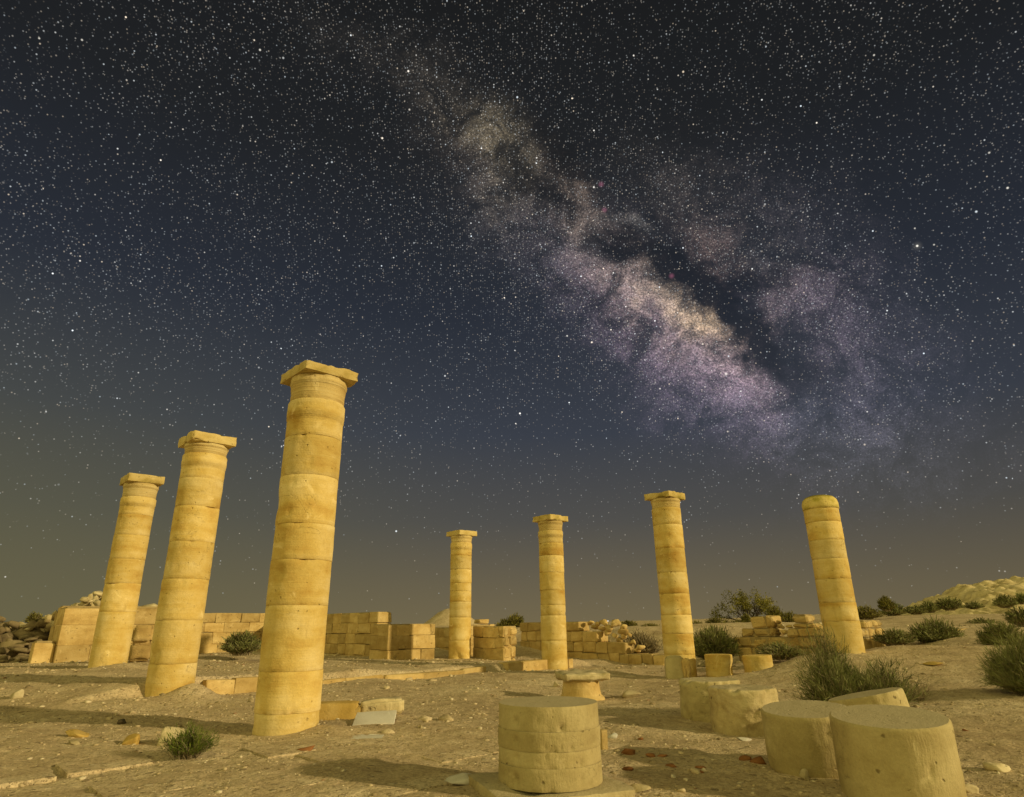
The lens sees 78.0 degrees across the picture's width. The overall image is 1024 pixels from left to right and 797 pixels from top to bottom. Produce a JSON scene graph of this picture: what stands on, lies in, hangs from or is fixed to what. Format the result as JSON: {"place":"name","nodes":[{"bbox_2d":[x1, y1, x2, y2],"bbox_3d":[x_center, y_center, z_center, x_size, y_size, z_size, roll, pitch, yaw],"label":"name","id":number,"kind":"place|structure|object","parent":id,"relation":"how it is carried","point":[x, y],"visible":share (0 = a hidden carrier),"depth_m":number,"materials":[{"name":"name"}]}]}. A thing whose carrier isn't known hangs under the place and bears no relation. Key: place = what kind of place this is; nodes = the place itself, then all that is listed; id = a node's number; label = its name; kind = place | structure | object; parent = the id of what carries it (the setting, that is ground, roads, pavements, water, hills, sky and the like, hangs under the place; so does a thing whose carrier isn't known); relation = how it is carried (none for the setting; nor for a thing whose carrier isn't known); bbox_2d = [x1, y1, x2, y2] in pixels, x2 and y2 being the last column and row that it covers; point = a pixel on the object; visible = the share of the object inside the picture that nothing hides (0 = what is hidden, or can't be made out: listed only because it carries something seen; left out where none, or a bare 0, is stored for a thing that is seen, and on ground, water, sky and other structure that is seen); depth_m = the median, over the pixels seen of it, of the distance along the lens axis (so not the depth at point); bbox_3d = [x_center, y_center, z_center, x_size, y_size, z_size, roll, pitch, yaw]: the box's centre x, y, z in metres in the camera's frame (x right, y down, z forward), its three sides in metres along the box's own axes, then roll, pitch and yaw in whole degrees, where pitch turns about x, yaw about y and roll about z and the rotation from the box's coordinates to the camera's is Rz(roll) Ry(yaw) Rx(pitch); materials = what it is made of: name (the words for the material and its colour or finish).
{"place":"outdoors","nodes":[
{"label":"outdoors","id":0,"kind":"place"},
{"bbox_2d":[0,737,625,796],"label":"pavement","id":1,"kind":"structure","parent":0,"point":[417,779],"depth_m":5.09,"materials":[{"name":"stone"}]},
{"bbox_2d":[474,619,488,623],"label":"stone block","id":2,"kind":"structure","parent":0,"point":[481,621],"depth_m":21.87,"materials":[{"name":"stone"}]},
{"bbox_2d":[0,612,1023,796],"bbox_3d":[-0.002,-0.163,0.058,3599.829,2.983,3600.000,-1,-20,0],"label":"ground","id":3,"kind":"structure","parent":0,"point":[960,659],"depth_m":7.42,"materials":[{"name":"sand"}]},
{"bbox_2d":[10,689,23,698],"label":"rock","id":4,"kind":"object","parent":3,"relation":"on","point":[19,693],"visible":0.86,"depth_m":9.55,"materials":[{"name":"stone"}]},
{"bbox_2d":[0,616,49,662],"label":"rubble heap","id":5,"kind":"object","parent":3,"relation":"on","point":[15,645],"visible":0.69,"depth_m":21.18,"materials":[{"name":"stone"}]},
{"bbox_2d":[23,611,42,622],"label":"bush","id":6,"kind":"object","parent":5,"relation":"on","point":[34,616],"visible":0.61,"depth_m":22.64,"materials":[{"name":"green plant"}]},
{"bbox_2d":[28,641,55,662],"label":"stone block","id":7,"kind":"structure","parent":3,"relation":"on","point":[42,651],"depth_m":16.35,"materials":[{"name":"stone"}]},
{"bbox_2d":[48,613,57,640],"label":"stone wall","id":8,"kind":"structure","parent":3,"relation":"on","point":[51,632],"depth_m":18.52,"materials":[{"name":"stone"}]},
{"bbox_2d":[68,739,79,744],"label":"rock","id":9,"kind":"object","parent":3,"relation":"on","point":[74,742],"visible":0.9,"depth_m":6.37,"materials":[{"name":"stone"}]},
{"bbox_2d":[66,729,88,737],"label":"rock","id":10,"kind":"object","parent":3,"relation":"on","point":[76,733],"visible":0.98,"depth_m":6.77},
{"bbox_2d":[10,591,157,632],"bbox_3d":[-17.428,8.499,25.048,5.160,1.889,8.673,-1,-20,0],"label":"rubble heap","id":11,"kind":"object","parent":3,"relation":"on","point":[92,600],"visible":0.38,"depth_m":25.45,"materials":[{"name":"stone"}]},
{"bbox_2d":[52,607,156,662],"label":"stone wall","id":12,"kind":"structure","parent":3,"relation":"on","point":[73,633],"depth_m":16.84,"materials":[{"name":"stone"}]},
{"bbox_2d":[117,719,125,723],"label":"rock","id":13,"kind":"object","parent":3,"relation":"on","point":[121,721],"visible":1,"depth_m":7.45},
{"bbox_2d":[88,473,164,667],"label":"stone column","id":14,"kind":"structure","parent":3,"relation":"on","point":[112,638],"depth_m":13.74,"materials":[{"name":"stone"}]},
{"bbox_2d":[122,733,139,744],"bbox_3d":[-3.863,3.464,6.409,0.162,0.122,0.196,6,-21,-17],"label":"rock","id":15,"kind":"object","parent":3,"relation":"on","point":[134,738],"visible":0.8,"depth_m":6.36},
{"bbox_2d":[128,642,150,661],"bbox_3d":[-8.861,6.045,15.083,0.523,0.441,0.490,9,-22,-24],"label":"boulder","id":16,"kind":"object","parent":3,"relation":"on","point":[137,652],"visible":0.8,"depth_m":14.91,"materials":[{"name":"stone"}]},
{"bbox_2d":[131,625,153,644],"bbox_3d":[-8.876,5.684,15.210,0.516,0.456,0.548,9,-22,-24],"label":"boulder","id":17,"kind":"object","parent":16,"relation":"on","point":[142,634],"visible":0.86,"depth_m":15.01,"materials":[{"name":"stone"}]},
{"bbox_2d":[58,606,264,653],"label":"stone wall","id":18,"kind":"structure","parent":3,"relation":"on","point":[216,626],"depth_m":24.64,"materials":[{"name":"stone"}]},
{"bbox_2d":[157,726,184,745],"bbox_3d":[-3.405,3.472,6.444,0.359,0.250,0.272,7,-21,-20],"label":"rock","id":19,"kind":"object","parent":3,"relation":"on","point":[166,729],"visible":0.27,"depth_m":6.37,"materials":[{"name":"stone"}]},
{"bbox_2d":[157,717,220,760],"bbox_3d":[-2.909,3.070,5.695,0.553,0.368,0.446,-1,-20,0],"label":"desert plant","id":20,"kind":"object","parent":3,"relation":"on","point":[188,744],"visible":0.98,"depth_m":5.66,"materials":[{"name":"plant"}]},
{"bbox_2d":[145,430,236,696],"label":"stone column","id":21,"kind":"structure","parent":3,"relation":"on","point":[175,644],"depth_m":10.37,"materials":[{"name":"stone"}]},
{"bbox_2d":[203,676,257,694],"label":"stone blocks","id":22,"kind":"structure","parent":3,"relation":"on","point":[235,685],"depth_m":10.66,"materials":[{"name":"stone"}]},
{"bbox_2d":[217,629,261,655],"bbox_3d":[-6.857,6.205,16.092,1.154,0.634,1.071,11,-23,-30],"label":"bush","id":23,"kind":"object","parent":3,"relation":"on","point":[240,643],"visible":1,"depth_m":15.89,"materials":[{"name":"plant"}]},
{"bbox_2d":[252,360,357,735],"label":"stone column","id":24,"kind":"structure","parent":3,"relation":"on","point":[289,689],"depth_m":7.40,"materials":[{"name":"stone"}]},
{"bbox_2d":[297,745,314,750],"bbox_3d":[-1.919,3.252,5.847,0.176,0.053,0.138,-5,-19,-7],"label":"terracotta shard","id":25,"kind":"object","parent":3,"relation":"on","point":[309,748],"visible":0.78,"depth_m":5.83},
{"bbox_2d":[319,700,358,720],"bbox_3d":[-2.271,4.028,8.129,0.578,0.241,0.305,2,-20,-6],"label":"stone block","id":26,"kind":"object","parent":3,"relation":"on","point":[334,710],"depth_m":8.01,"materials":[{"name":"stone"}]},
{"bbox_2d":[324,612,391,655],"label":"stone wall","id":27,"kind":"structure","parent":3,"relation":"on","point":[348,634],"depth_m":21.64,"materials":[{"name":"stone"}]},
{"bbox_2d":[351,734,383,738],"bbox_3d":[-1.637,3.522,6.554,0.594,0.029,0.342,2,-20,-6],"label":"flagstone","id":28,"kind":"object","parent":3,"relation":"on","point":[362,736],"visible":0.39,"depth_m":6.58,"materials":[{"name":"stone"}]},
{"bbox_2d":[352,710,396,725],"bbox_3d":[-1.666,3.896,7.694,0.488,0.042,0.421,0,-7,-6],"label":"marble slab","id":29,"kind":"object","parent":3,"relation":"on","point":[378,717],"depth_m":7.68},
{"bbox_2d":[358,696,403,714],"bbox_3d":[-1.722,4.064,8.330,0.599,0.237,0.328,0,-19,-11],"label":"stone block","id":30,"kind":"object","parent":3,"relation":"on","point":[385,703],"depth_m":8.22,"materials":[{"name":"stone"}]},
{"bbox_2d":[15,648,770,792],"bbox_3d":[-3.132,6.827,16.058,16.100,0.683,24.463,17,-26,-40],"label":"stone debris","id":31,"kind":"object","parent":3,"relation":"on","point":[450,718],"visible":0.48,"depth_m":7.89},
{"bbox_2d":[369,624,434,659],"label":"stone wall","id":32,"kind":"structure","parent":3,"relation":"on","point":[400,641],"depth_m":19.09,"materials":[{"name":"stone"}]},
{"bbox_2d":[322,666,485,683],"bbox_3d":[-2.292,6.042,13.498,0.358,0.375,4.767,-17,-25,38],"label":"stone step","id":33,"kind":"object","parent":3,"relation":"on","point":[426,675],"visible":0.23,"depth_m":13.63,"materials":[{"name":"stone"}]},
{"bbox_2d":[434,627,448,649],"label":"stone wall","id":34,"kind":"structure","parent":3,"relation":"on","point":[441,634],"depth_m":23.09,"materials":[{"name":"stone"}]},
{"bbox_2d":[424,608,474,625],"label":"sand mound","id":35,"kind":"object","parent":3,"relation":"on","point":[440,618],"visible":0.33,"depth_m":110.50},
{"bbox_2d":[445,772,469,784],"bbox_3d":[-0.386,2.848,4.713,0.223,0.091,0.143,-6,-20,14],"label":"rock","id":36,"kind":"object","parent":3,"relation":"on","point":[460,779],"visible":0.7,"depth_m":4.69,"materials":[{"name":"stone"}]},
{"bbox_2d":[446,530,476,658],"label":"stone column","id":37,"kind":"structure","parent":3,"relation":"on","point":[460,598],"depth_m":20.43,"materials":[{"name":"stone"}]},
{"bbox_2d":[471,624,493,655],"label":"stone wall","id":38,"kind":"structure","parent":3,"relation":"on","point":[472,637],"depth_m":21.33,"materials":[{"name":"stone"}]},
{"bbox_2d":[473,626,510,660],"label":"stone wall","id":39,"kind":"structure","parent":3,"relation":"on","point":[487,641],"depth_m":20.10,"materials":[{"name":"stone"}]},
{"bbox_2d":[495,618,510,625],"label":"bush","id":40,"kind":"object","parent":3,"relation":"on","point":[504,622],"visible":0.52,"depth_m":28.16,"materials":[{"name":"green plant"}]},
{"bbox_2d":[496,626,516,660],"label":"stone wall","id":41,"kind":"structure","parent":3,"relation":"on","point":[511,640],"depth_m":19.83,"materials":[{"name":"stone"}]},
{"bbox_2d":[507,612,523,626],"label":"bush","id":42,"kind":"object","parent":3,"relation":"on","point":[516,620],"visible":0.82,"depth_m":28.16,"materials":[{"name":"green plant"}]},
{"bbox_2d":[499,658,572,670],"bbox_3d":[0.684,7.152,16.790,0.350,0.435,2.802,-17,-25,38],"label":"stone step","id":43,"kind":"object","parent":3,"relation":"on","point":[535,664],"visible":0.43,"depth_m":16.34,"materials":[{"name":"stone"}]},
{"bbox_2d":[532,514,567,669],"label":"stone column","id":44,"kind":"structure","parent":3,"relation":"on","point":[552,606],"depth_m":17.53,"materials":[{"name":"stone"}]},
{"bbox_2d":[468,772,634,796],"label":"base slab","id":45,"kind":"structure","parent":3,"relation":"on","point":[488,784],"depth_m":4.27,"materials":[{"name":"stone"}]},
{"bbox_2d":[498,696,602,792],"bbox_3d":[0.270,2.483,4.603,0.744,0.513,0.747,-1,-20,0],"label":"column stump","id":46,"kind":"object","parent":45,"relation":"on","point":[547,744],"visible":1,"depth_m":4.32,"materials":[{"name":"stone"}]},
{"bbox_2d":[560,681,604,700],"bbox_3d":[1.157,4.909,10.561,0.798,0.402,0.798,-1,-20,0],"label":"pedestal stone","id":47,"kind":"object","parent":3,"relation":"on","point":[586,689],"visible":0.52,"depth_m":10.34,"materials":[{"name":"stone"}]},
{"bbox_2d":[555,668,609,681],"bbox_3d":[1.196,4.670,10.656,0.818,0.195,0.730,3,-20,-11],"label":"rough slab","id":48,"kind":"object","parent":47,"relation":"on","point":[574,674],"depth_m":10.39,"materials":[{"name":"stone"}]},
{"bbox_2d":[520,621,664,665],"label":"stone wall","id":49,"kind":"structure","parent":3,"relation":"on","point":[584,641],"depth_m":21.40,"materials":[{"name":"stone"}]},
{"bbox_2d":[587,619,644,652],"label":"rubble stones","id":50,"kind":"object","parent":49,"relation":"on","point":[623,631],"visible":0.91,"depth_m":21.09,"materials":[{"name":"stone"}]},
{"bbox_2d":[600,729,607,749],"bbox_3d":[0.840,3.226,5.853,0.068,0.299,0.099,7,-21,-22],"label":"stone post","id":51,"kind":"object","parent":3,"relation":"on","point":[603,740],"visible":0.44,"depth_m":5.83,"materials":[{"name":"stone"}]},
{"bbox_2d":[608,733,617,738],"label":"rock","id":52,"kind":"object","parent":3,"relation":"on","point":[613,735],"visible":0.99,"depth_m":6.38,"materials":[{"name":"stone"}]},
{"bbox_2d":[621,748,634,754],"bbox_3d":[1.022,3.112,5.566,0.119,0.063,0.091,-9,-21,21],"label":"terracotta shard","id":53,"kind":"object","parent":3,"relation":"on","point":[626,751],"visible":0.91,"depth_m":5.54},
{"bbox_2d":[622,766,633,770],"bbox_3d":[0.925,2.950,5.036,0.095,0.035,0.071,-9,-21,16],"label":"terracotta shard","id":54,"kind":"object","parent":3,"relation":"on","point":[628,768],"visible":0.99,"depth_m":5.02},
{"bbox_2d":[620,619,637,625],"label":"bush","id":55,"kind":"object","parent":3,"relation":"on","point":[629,623],"visible":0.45,"depth_m":31.90,"materials":[{"name":"green plant"}]},
{"bbox_2d":[622,690,640,697],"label":"rock","id":56,"kind":"object","parent":3,"relation":"on","point":[629,693],"visible":1,"depth_m":10.67,"materials":[{"name":"stone"}]},
{"bbox_2d":[630,784,650,792],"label":"rock","id":57,"kind":"object","parent":3,"relation":"on","point":[639,787],"visible":0.75,"depth_m":4.44,"materials":[{"name":"stone"}]},
{"bbox_2d":[624,628,663,653],"bbox_3d":[4.282,8.124,20.998,1.435,0.993,1.197,6,-21,-18],"label":"bush","id":58,"kind":"object","parent":3,"relation":"on","point":[648,643],"visible":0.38,"depth_m":20.79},
{"bbox_2d":[645,753,655,756],"bbox_3d":[1.195,3.065,5.431,0.098,0.039,0.067,0,-18,18],"label":"terracotta shard","id":59,"kind":"object","parent":3,"relation":"on","point":[650,754],"visible":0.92,"depth_m":5.41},
{"bbox_2d":[642,623,659,625],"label":"bush","id":60,"kind":"object","parent":3,"relation":"on","point":[648,624],"visible":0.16,"depth_m":31.89,"materials":[{"name":"green plant"}]},
{"bbox_2d":[644,490,696,676],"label":"stone column","id":61,"kind":"structure","parent":3,"relation":"on","point":[676,619],"depth_m":14.93,"materials":[{"name":"stone"}]},
{"bbox_2d":[664,655,683,678],"bbox_3d":[3.578,5.958,13.889,0.431,0.588,0.214,1,-27,-5],"label":"leaning stone","id":62,"kind":"object","parent":3,"relation":"on","point":[673,667],"visible":0.73,"depth_m":13.83,"materials":[{"name":"stone"}]},
{"bbox_2d":[681,658,691,677],"bbox_3d":[3.811,5.960,13.839,0.202,0.512,0.211,10,-22,-27],"label":"stone splinter","id":63,"kind":"object","parent":3,"relation":"on","point":[686,666],"visible":0.74,"depth_m":13.79,"materials":[{"name":"stone"}]},
{"bbox_2d":[679,677,739,722],"bbox_3d":[2.525,3.838,8.019,0.774,0.529,0.780,-1,-20,0],"label":"column drum","id":64,"kind":"object","parent":3,"relation":"on","point":[694,701],"depth_m":7.81,"materials":[{"name":"stone"}]},
{"bbox_2d":[704,617,725,622],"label":"bush","id":65,"kind":"object","parent":3,"relation":"on","point":[714,620],"visible":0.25,"depth_m":31.92,"materials":[{"name":"green plant"}]},
{"bbox_2d":[693,623,742,659],"bbox_3d":[5.643,6.827,17.706,1.768,1.100,1.389,-1,-20,0],"label":"bush","id":66,"kind":"object","parent":3,"relation":"on","point":[711,639],"visible":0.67,"depth_m":17.44,"materials":[{"name":"plant"}]},
{"bbox_2d":[704,654,732,676],"bbox_3d":[4.589,5.923,14.002,0.599,0.489,0.607,-1,-20,0],"label":"column drum","id":67,"kind":"object","parent":3,"relation":"on","point":[717,665],"depth_m":13.79,"materials":[{"name":"stone"}]},
{"bbox_2d":[708,684,778,736],"bbox_3d":[2.647,3.565,7.211,0.760,0.537,0.797,-1,-20,0],"label":"column drum","id":68,"kind":"object","parent":3,"relation":"on","point":[735,709],"depth_m":6.96,"materials":[{"name":"stone"}]},
{"bbox_2d":[709,589,778,622],"bbox_3d":[12.552,11.391,33.900,3.665,2.528,3.087,-1,-20,0],"label":"tree","id":69,"kind":"object","parent":3,"relation":"on","point":[746,607],"visible":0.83,"depth_m":33.80,"materials":[{"name":"green plant"}]},
{"bbox_2d":[736,737,751,740],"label":"rock","id":70,"kind":"object","parent":3,"relation":"on","point":[743,739],"visible":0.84,"depth_m":6.40,"materials":[{"name":"stone"}]},
{"bbox_2d":[740,612,750,622],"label":"bush","id":71,"kind":"object","parent":3,"relation":"on","point":[745,617],"visible":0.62,"depth_m":31.95,"materials":[{"name":"green plant"}]},
{"bbox_2d":[739,755,751,760],"bbox_3d":[1.997,3.089,5.416,0.106,0.063,0.073,-7,-20,16],"label":"terracotta shard","id":72,"kind":"object","parent":3,"relation":"on","point":[744,757],"visible":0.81,"depth_m":5.39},
{"bbox_2d":[742,654,772,672],"bbox_3d":[5.457,5.910,14.004,0.628,0.433,0.623,-2,-20,-1],"label":"column drum","id":73,"kind":"object","parent":3,"relation":"on","point":[755,662],"depth_m":13.80,"materials":[{"name":"stone"}]},
{"bbox_2d":[749,756,765,764],"bbox_3d":[2.054,3.036,5.286,0.137,0.084,0.087,-7,-21,16],"label":"terracotta shard","id":74,"kind":"object","parent":3,"relation":"on","point":[758,760],"visible":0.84,"depth_m":5.27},
{"bbox_2d":[765,605,784,620],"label":"bush","id":75,"kind":"object","parent":3,"relation":"on","point":[773,611],"visible":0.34,"depth_m":32.01,"materials":[{"name":"green plant"}]},
{"bbox_2d":[752,640,806,659],"bbox_3d":[6.349,5.981,15.047,1.326,0.450,1.066,-1,-20,0],"label":"bush","id":76,"kind":"object","parent":3,"relation":"on","point":[777,651],"visible":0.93,"depth_m":14.84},
{"bbox_2d":[738,614,825,661],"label":"stone wall","id":77,"kind":"structure","parent":3,"relation":"on","point":[766,629],"depth_m":17.08,"materials":[{"name":"stone"}]},
{"bbox_2d":[732,620,822,647],"bbox_3d":[7.177,6.349,16.958,0.281,0.779,2.827,17,-26,-40],"label":"rubble fill","id":78,"kind":"object","parent":77,"relation":"on","point":[780,625],"visible":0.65,"depth_m":16.96,"materials":[{"name":"stone"}]},
{"bbox_2d":[781,610,794,621],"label":"bush","id":79,"kind":"object","parent":3,"relation":"on","point":[788,617],"visible":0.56,"depth_m":31.95,"materials":[{"name":"green plant"}]},
{"bbox_2d":[760,700,845,778],"bbox_3d":[2.445,2.784,5.161,0.726,0.474,0.727,-3,-16,-1],"label":"column drum","id":80,"kind":"object","parent":3,"relation":"on","point":[798,735],"depth_m":4.94,"materials":[{"name":"stone"}]},
{"bbox_2d":[799,769,809,780],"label":"rock","id":81,"kind":"object","parent":3,"relation":"on","point":[803,774],"visible":0.94,"depth_m":4.76,"materials":[{"name":"stone"}]},
{"bbox_2d":[802,495,865,653],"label":"stone column","id":82,"kind":"structure","parent":3,"relation":"on","point":[834,585],"depth_m":13.11,"materials":[{"name":"stone"}]},
{"bbox_2d":[785,621,930,705],"bbox_3d":[4.297,3.362,7.998,1.784,1.176,1.106,-1,-20,0],"label":"bush","id":83,"kind":"object","parent":3,"relation":"on","point":[832,676],"visible":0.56,"depth_m":7.87,"materials":[{"name":"plant"}]},
{"bbox_2d":[828,687,909,706],"bbox_3d":[3.761,3.283,6.627,0.749,0.355,0.749,-10,-25,-3],"label":"column drum","id":84,"kind":"object","parent":3,"relation":"on","point":[892,696],"depth_m":6.42,"materials":[{"name":"stone"}]},
{"bbox_2d":[857,605,883,619],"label":"bush","id":85,"kind":"object","parent":3,"relation":"on","point":[865,613],"visible":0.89,"depth_m":37.47,"materials":[{"name":"green plant"}]},
{"bbox_2d":[859,620,884,649],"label":"stone wall","id":86,"kind":"structure","parent":3,"relation":"on","point":[869,628],"depth_m":16.93,"materials":[{"name":"stone"}]},
{"bbox_2d":[877,595,895,611],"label":"bush","id":87,"kind":"object","parent":3,"relation":"on","point":[885,604],"visible":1,"depth_m":37.80,"materials":[{"name":"green plant"}]},
{"bbox_2d":[877,603,907,615],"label":"bush","id":88,"kind":"object","parent":3,"relation":"on","point":[898,611],"visible":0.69,"depth_m":45.07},
{"bbox_2d":[870,627,920,645],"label":"bush","id":89,"kind":"object","parent":3,"relation":"on","point":[892,637],"visible":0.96,"depth_m":16.16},
{"bbox_2d":[829,704,966,796],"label":"column drum","id":90,"kind":"object","parent":3,"relation":"on","point":[890,751],"depth_m":4.11,"materials":[{"name":"stone"}]},
{"bbox_2d":[905,604,927,614],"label":"bush","id":91,"kind":"object","parent":3,"relation":"on","point":[915,610],"visible":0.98,"depth_m":45.17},
{"bbox_2d":[904,675,942,701],"bbox_3d":[5.322,3.791,8.293,0.578,0.372,0.408,5,-20,-16],"label":"bush","id":92,"kind":"object","parent":3,"relation":"on","point":[921,698],"visible":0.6,"depth_m":8.23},
{"bbox_2d":[920,600,941,612],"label":"bush","id":93,"kind":"object","parent":3,"relation":"on","point":[930,606],"visible":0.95,"depth_m":45.23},
{"bbox_2d":[923,661,941,664],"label":"rock","id":94,"kind":"object","parent":3,"relation":"on","point":[932,663],"visible":1,"depth_m":10.68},
{"bbox_2d":[907,614,966,643],"bbox_3d":[11.163,6.118,16.712,1.591,0.791,1.219,-1,-20,0],"label":"bush","id":95,"kind":"object","parent":3,"relation":"on","point":[928,631],"visible":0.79,"depth_m":16.46,"materials":[{"name":"plant"}]},
{"bbox_2d":[934,595,964,610],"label":"bush","id":96,"kind":"object","parent":3,"relation":"on","point":[949,604],"visible":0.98,"depth_m":45.27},
{"bbox_2d":[965,784,978,793],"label":"rock","id":97,"kind":"object","parent":3,"relation":"on","point":[971,788],"visible":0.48,"depth_m":4.35,"materials":[{"name":"stone"}]},
{"bbox_2d":[964,601,984,609],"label":"bush","id":98,"kind":"object","parent":3,"relation":"on","point":[974,605],"visible":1,"depth_m":45.33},
{"bbox_2d":[962,617,998,623],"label":"bush","id":99,"kind":"object","parent":3,"relation":"on","point":[981,620],"visible":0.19,"depth_m":24.34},
{"bbox_2d":[982,762,1010,771],"bbox_3d":[3.754,2.858,4.893,0.185,0.075,0.161,0,-19,19],"label":"rock","id":100,"kind":"object","parent":3,"relation":"on","point":[994,766],"visible":0.84,"depth_m":4.87,"materials":[{"name":"stone"}]},
{"bbox_2d":[973,619,1022,645],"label":"bush","id":101,"kind":"object","parent":3,"relation":"on","point":[1003,630],"visible":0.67,"depth_m":13.90,"materials":[{"name":"plant"}]},
{"bbox_2d":[974,630,1023,695],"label":"bush","id":102,"kind":"object","parent":3,"relation":"on","point":[1005,671],"visible":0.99,"depth_m":8.23,"materials":[{"name":"plant"}]},
{"bbox_2d":[992,593,1019,607],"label":"bush","id":103,"kind":"object","parent":3,"relation":"on","point":[1004,601],"visible":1,"depth_m":45.36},
{"bbox_2d":[1002,605,1023,626],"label":"bush","id":104,"kind":"object","parent":3,"relation":"on","point":[1016,617],"visible":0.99,"depth_m":22.55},
{"bbox_2d":[1014,592,1023,604],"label":"bush","id":105,"kind":"object","parent":3,"relation":"on","point":[1020,597],"visible":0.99,"depth_m":45.53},
{"bbox_2d":[0,0,1023,623],"label":"sky","id":106,"kind":"structure","parent":0,"point":[579,260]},
{"bbox_2d":[902,576,1023,615],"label":"hill","id":107,"kind":"structure","parent":0,"point":[984,592],"depth_m":58.66,"materials":[{"name":"sand"}]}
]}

